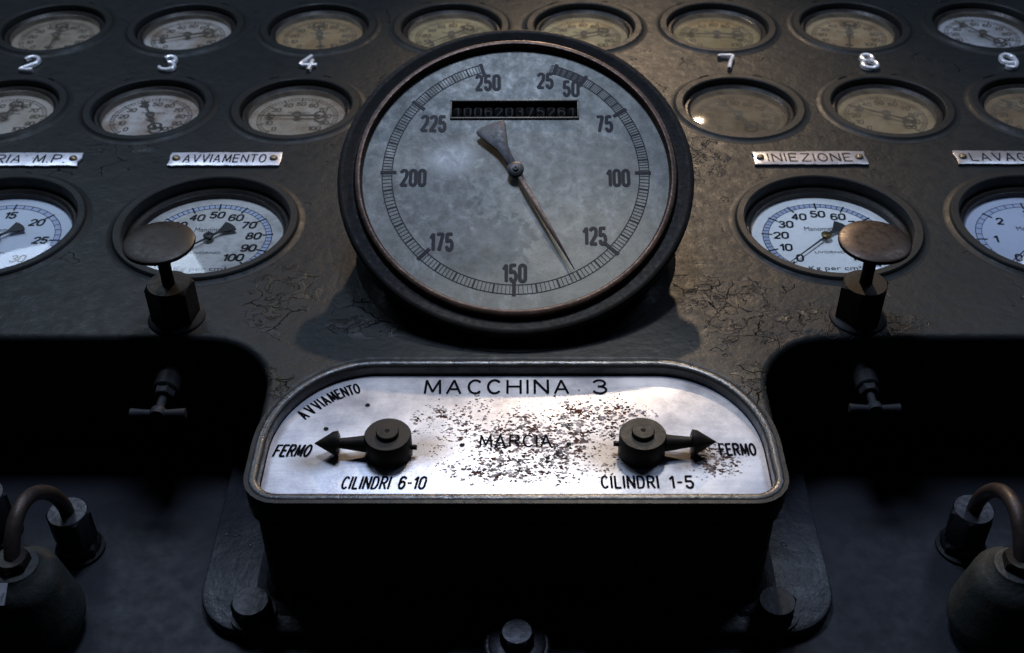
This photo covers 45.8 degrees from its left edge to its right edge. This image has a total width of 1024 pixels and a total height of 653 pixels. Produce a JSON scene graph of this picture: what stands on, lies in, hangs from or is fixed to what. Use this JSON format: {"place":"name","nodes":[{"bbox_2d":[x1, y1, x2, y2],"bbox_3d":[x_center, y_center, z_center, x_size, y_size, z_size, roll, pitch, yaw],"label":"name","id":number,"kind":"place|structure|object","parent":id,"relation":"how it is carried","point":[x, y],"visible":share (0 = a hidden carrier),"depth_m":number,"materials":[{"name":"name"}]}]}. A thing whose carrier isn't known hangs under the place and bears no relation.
{"place":"outdoors","nodes":[
{"label":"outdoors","id":0,"kind":"place"},
{"bbox_2d":[0,483,23,549],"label":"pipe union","id":1,"kind":"object","parent":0,"point":[5,506],"visible":0.4,"depth_m":0.89,"materials":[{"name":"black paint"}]},
{"bbox_2d":[0,0,1023,526],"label":"instrument panel","id":2,"kind":"object","parent":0,"point":[82,344],"visible":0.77,"depth_m":0.95,"materials":[{"name":"grey paint"}]},
{"bbox_2d":[18,55,40,72],"bbox_3d":[-0.484,-0.263,1.217,0.018,0.032,0.006,0,-50,0],"label":"metal numeral","id":3,"kind":"object","parent":2,"relation":"on","point":[28,68],"visible":1,"depth_m":1.22,"materials":[{"name":"silver metal"}]},
{"bbox_2d":[0,75,73,143],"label":"cylinder gauge","id":4,"kind":"object","parent":2,"relation":"attached to","point":[31,105],"visible":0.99,"depth_m":1.17,"materials":[{"name":"grey paint"}]},
{"bbox_2d":[0,152,83,167],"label":"nameplate","id":5,"kind":"object","parent":2,"relation":"attached to","point":[42,160],"visible":1,"depth_m":1.08,"materials":[{"name":"white metal"}]},
{"bbox_2d":[0,173,93,281],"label":"pressure gauge","id":6,"kind":"object","parent":2,"relation":"attached to","point":[43,222],"visible":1,"depth_m":1.03,"materials":[{"name":"grey paint"}]},
{"bbox_2d":[0,1,118,57],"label":"cylinder gauge","id":7,"kind":"object","parent":2,"relation":"attached to","point":[49,30],"visible":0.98,"depth_m":1.30,"materials":[{"name":"white glass"}]},
{"bbox_2d":[76,75,219,144],"bbox_3d":[-0.345,-0.204,1.155,0.133,0.133,0.015,0,-50,0],"label":"cylinder gauge","id":8,"kind":"object","parent":2,"relation":"attached to","point":[150,109],"visible":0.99,"depth_m":1.16,"materials":[{"name":"white glass"}]},
{"bbox_2d":[128,350,198,421],"bbox_3d":[-0.254,0.045,0.893,0.041,0.064,0.038,0,-50,0],"label":"drain cock","id":9,"kind":"object","parent":2,"relation":"attached to","point":[173,372],"visible":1,"depth_m":0.89,"materials":[{"name":"grey metal"}]},
{"bbox_2d":[122,221,205,335],"bbox_3d":[-0.252,-0.034,0.888,0.052,0.052,0.072,0,-50,0],"label":"mushroom knob","id":10,"kind":"object","parent":2,"relation":"attached to","point":[175,308],"visible":1,"depth_m":0.88,"materials":[{"name":"black paint"}]},
{"bbox_2d":[157,55,177,72],"bbox_3d":[-0.344,-0.263,1.216,0.018,0.032,0.006,0,-50,0],"label":"metal numeral","id":11,"kind":"object","parent":2,"relation":"on","point":[173,61],"visible":1,"depth_m":1.21,"materials":[{"name":"silver metal"}]},
{"bbox_2d":[121,1,249,57],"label":"cylinder gauge","id":12,"kind":"object","parent":2,"relation":"attached to","point":[187,29],"visible":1,"depth_m":1.29,"materials":[{"name":"white glass"}]},
{"bbox_2d":[105,173,305,285],"bbox_3d":[-0.252,-0.079,1.006,0.162,0.162,0.019,0,-50,0],"label":"pressure gauge","id":13,"kind":"object","parent":2,"relation":"attached to","point":[241,225],"visible":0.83,"depth_m":1.02,"materials":[{"name":"grey paint"}]},
{"bbox_2d":[167,152,282,166],"bbox_3d":[-0.255,-0.149,1.078,0.100,0.022,0.005,0,-50,0],"label":"nameplate","id":14,"kind":"object","parent":2,"relation":"attached to","point":[232,159],"visible":1,"depth_m":1.08,"materials":[{"name":"white metal"}]},
{"bbox_2d":[225,74,365,144],"bbox_3d":[-0.205,-0.204,1.154,0.133,0.133,0.015,0,-50,0],"label":"cylinder gauge","id":15,"kind":"object","parent":2,"relation":"attached to","point":[296,109],"visible":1,"depth_m":1.16,"materials":[{"name":"beige glass"}]},
{"bbox_2d":[298,54,316,72],"bbox_3d":[-0.204,-0.263,1.214,0.019,0.031,0.006,0,-50,0],"label":"metal numeral","id":16,"kind":"object","parent":2,"relation":"attached to","point":[309,66],"visible":1,"depth_m":1.21,"materials":[{"name":"silver metal"}]},
{"bbox_2d":[255,1,381,57],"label":"cylinder gauge","id":17,"kind":"object","parent":2,"relation":"attached to","point":[315,29],"visible":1,"depth_m":1.29,"materials":[{"name":"beige glass"}]},
{"bbox_2d":[388,0,513,53],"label":"cylinder gauge","id":18,"kind":"object","parent":2,"relation":"attached to","point":[427,25],"visible":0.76,"depth_m":1.30,"materials":[{"name":"beige glass"}]},
{"bbox_2d":[337,29,693,351],"bbox_3d":[0.003,-0.092,0.977,0.274,0.284,0.121,0,-25,0],"label":"revolution counter","id":19,"kind":"object","parent":2,"relation":"attached to","point":[514,184],"visible":1,"depth_m":0.93,"materials":[{"name":"grey metal"}]},
{"bbox_2d":[450,100,578,118],"bbox_3d":[0.002,-0.171,0.957,0.102,0.018,0.002,0,-25,0],"label":"window frame","id":20,"kind":"structure","parent":19,"relation":"in","point":[451,101],"depth_m":0.96,"materials":[{"name":"metal"}]},
{"bbox_2d":[483,111,566,116],"label":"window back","id":21,"kind":"structure","parent":19,"relation":"in","point":[483,111],"depth_m":0.97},
{"bbox_2d":[521,0,647,53],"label":"cylinder gauge","id":22,"kind":"object","parent":2,"relation":"attached to","point":[606,25],"visible":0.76,"depth_m":1.30,"materials":[{"name":"beige glass"}]},
{"bbox_2d":[654,0,781,55],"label":"cylinder gauge","id":23,"kind":"object","parent":2,"relation":"attached to","point":[710,27],"visible":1,"depth_m":1.29,"materials":[{"name":"beige glass"}]},
{"bbox_2d":[717,54,734,70],"bbox_3d":[0.215,-0.264,1.212,0.018,0.030,0.006,0,-50,0],"label":"metal numeral","id":24,"kind":"object","parent":2,"relation":"on","point":[730,57],"visible":1,"depth_m":1.22,"materials":[{"name":"silver metal"}]},
{"bbox_2d":[669,73,810,143],"bbox_3d":[0.215,-0.204,1.150,0.133,0.133,0.015,0,-50,0],"label":"cylinder gauge","id":25,"kind":"object","parent":2,"relation":"attached to","point":[740,108],"visible":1,"depth_m":1.16,"materials":[{"name":"beige glass"}]},
{"bbox_2d":[751,151,868,165],"bbox_3d":[0.264,-0.150,1.074,0.100,0.022,0.005,0,-50,0],"label":"nameplate","id":26,"kind":"object","parent":2,"relation":"attached to","point":[812,158],"visible":1,"depth_m":1.07,"materials":[{"name":"grey metal"}]},
{"bbox_2d":[729,172,930,285],"bbox_3d":[0.260,-0.079,1.002,0.162,0.162,0.019,0,-50,0],"label":"pressure gauge","id":27,"kind":"object","parent":2,"relation":"attached to","point":[792,224],"visible":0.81,"depth_m":1.02,"materials":[{"name":"grey paint"}]},
{"bbox_2d":[787,0,915,55],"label":"cylinder gauge","id":28,"kind":"object","parent":2,"relation":"attached to","point":[851,27],"visible":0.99,"depth_m":1.29,"materials":[{"name":"beige glass"}]},
{"bbox_2d":[835,355,901,415],"bbox_3d":[0.261,0.043,0.891,0.037,0.058,0.035,0,-50,0],"label":"drain cock","id":29,"kind":"object","parent":2,"relation":"attached to","point":[860,371],"visible":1,"depth_m":0.89,"materials":[{"name":"grey metal"}]},
{"bbox_2d":[859,53,879,71],"bbox_3d":[0.356,-0.264,1.210,0.019,0.032,0.006,0,-51,0],"label":"metal numeral","id":30,"kind":"object","parent":2,"relation":"on","point":[866,58],"visible":1,"depth_m":1.21,"materials":[{"name":"silver metal"}]},
{"bbox_2d":[829,220,911,335],"bbox_3d":[0.258,-0.035,0.884,0.052,0.052,0.072,0,-50,0],"label":"mushroom knob","id":31,"kind":"object","parent":2,"relation":"attached to","point":[856,308],"visible":1,"depth_m":0.88,"materials":[{"name":"black paint"}]},
{"bbox_2d":[816,73,960,143],"bbox_3d":[0.355,-0.204,1.149,0.133,0.133,0.015,0,-50,0],"label":"cylinder gauge","id":32,"kind":"object","parent":2,"relation":"attached to","point":[889,108],"visible":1,"depth_m":1.16,"materials":[{"name":"beige glass"}]},
{"bbox_2d":[919,0,1023,55],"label":"cylinder gauge","id":33,"kind":"object","parent":2,"relation":"attached to","point":[989,27],"visible":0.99,"depth_m":1.29,"materials":[{"name":"white glass"}]},
{"bbox_2d":[943,171,1023,277],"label":"pressure gauge","id":34,"kind":"object","parent":2,"relation":"attached to","point":[985,223],"visible":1,"depth_m":1.02,"materials":[{"name":"grey paint"}]},
{"bbox_2d":[952,150,1023,165],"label":"nameplate","id":35,"kind":"object","parent":2,"relation":"attached to","point":[993,158],"visible":1,"depth_m":1.07,"materials":[{"name":"grey metal"}]},
{"bbox_2d":[963,73,1023,138],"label":"cylinder gauge","id":36,"kind":"object","parent":2,"relation":"attached to","point":[998,105],"visible":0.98,"depth_m":1.17,"materials":[{"name":"grey paint"}]},
{"bbox_2d":[998,53,1018,70],"bbox_3d":[0.496,-0.264,1.209,0.018,0.031,0.006,0,-50,0],"label":"metal numeral","id":37,"kind":"object","parent":2,"relation":"on","point":[1012,64],"visible":1,"depth_m":1.21,"materials":[{"name":"silver metal"}]},
{"bbox_2d":[0,444,1023,652],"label":"deck","id":38,"kind":"structure","parent":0,"point":[894,575],"depth_m":0.89,"materials":[{"name":"paint"}]},
{"bbox_2d":[0,545,86,652],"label":"valve body","id":39,"kind":"object","parent":38,"relation":"on","point":[43,607],"visible":0.98,"depth_m":0.80,"materials":[{"name":"black metal"}]},
{"bbox_2d":[3,485,105,568],"bbox_3d":[-0.315,0.141,0.847,0.036,0.058,0.122,0,-10,-2],"label":"pipe union","id":40,"kind":"object","parent":38,"relation":"on","point":[78,537],"visible":0.98,"depth_m":0.86,"materials":[{"name":"black paint"}]},
{"bbox_2d":[202,359,831,639],"bbox_3d":[0.003,0.105,0.859,0.442,0.190,0.131,0,-50,0],"label":"control box","id":41,"kind":"object","parent":38,"relation":"attached to","point":[635,429],"visible":0.99,"depth_m":0.82,"materials":[{"name":"black paint"}]},
{"bbox_2d":[448,618,585,652],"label":"bolted bracket","id":42,"kind":"object","parent":38,"relation":"on","point":[516,635],"visible":1,"depth_m":0.79,"materials":[{"name":"metal"}]},
{"bbox_2d":[935,483,1023,566],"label":"pipe union","id":43,"kind":"object","parent":38,"relation":"on","point":[962,535],"visible":0.98,"depth_m":0.86,"materials":[{"name":"black paint"}]},
{"bbox_2d":[946,546,1023,652],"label":"valve body","id":44,"kind":"object","parent":38,"relation":"on","point":[985,606],"visible":0.98,"depth_m":0.79,"materials":[{"name":"black metal"}]}
]}

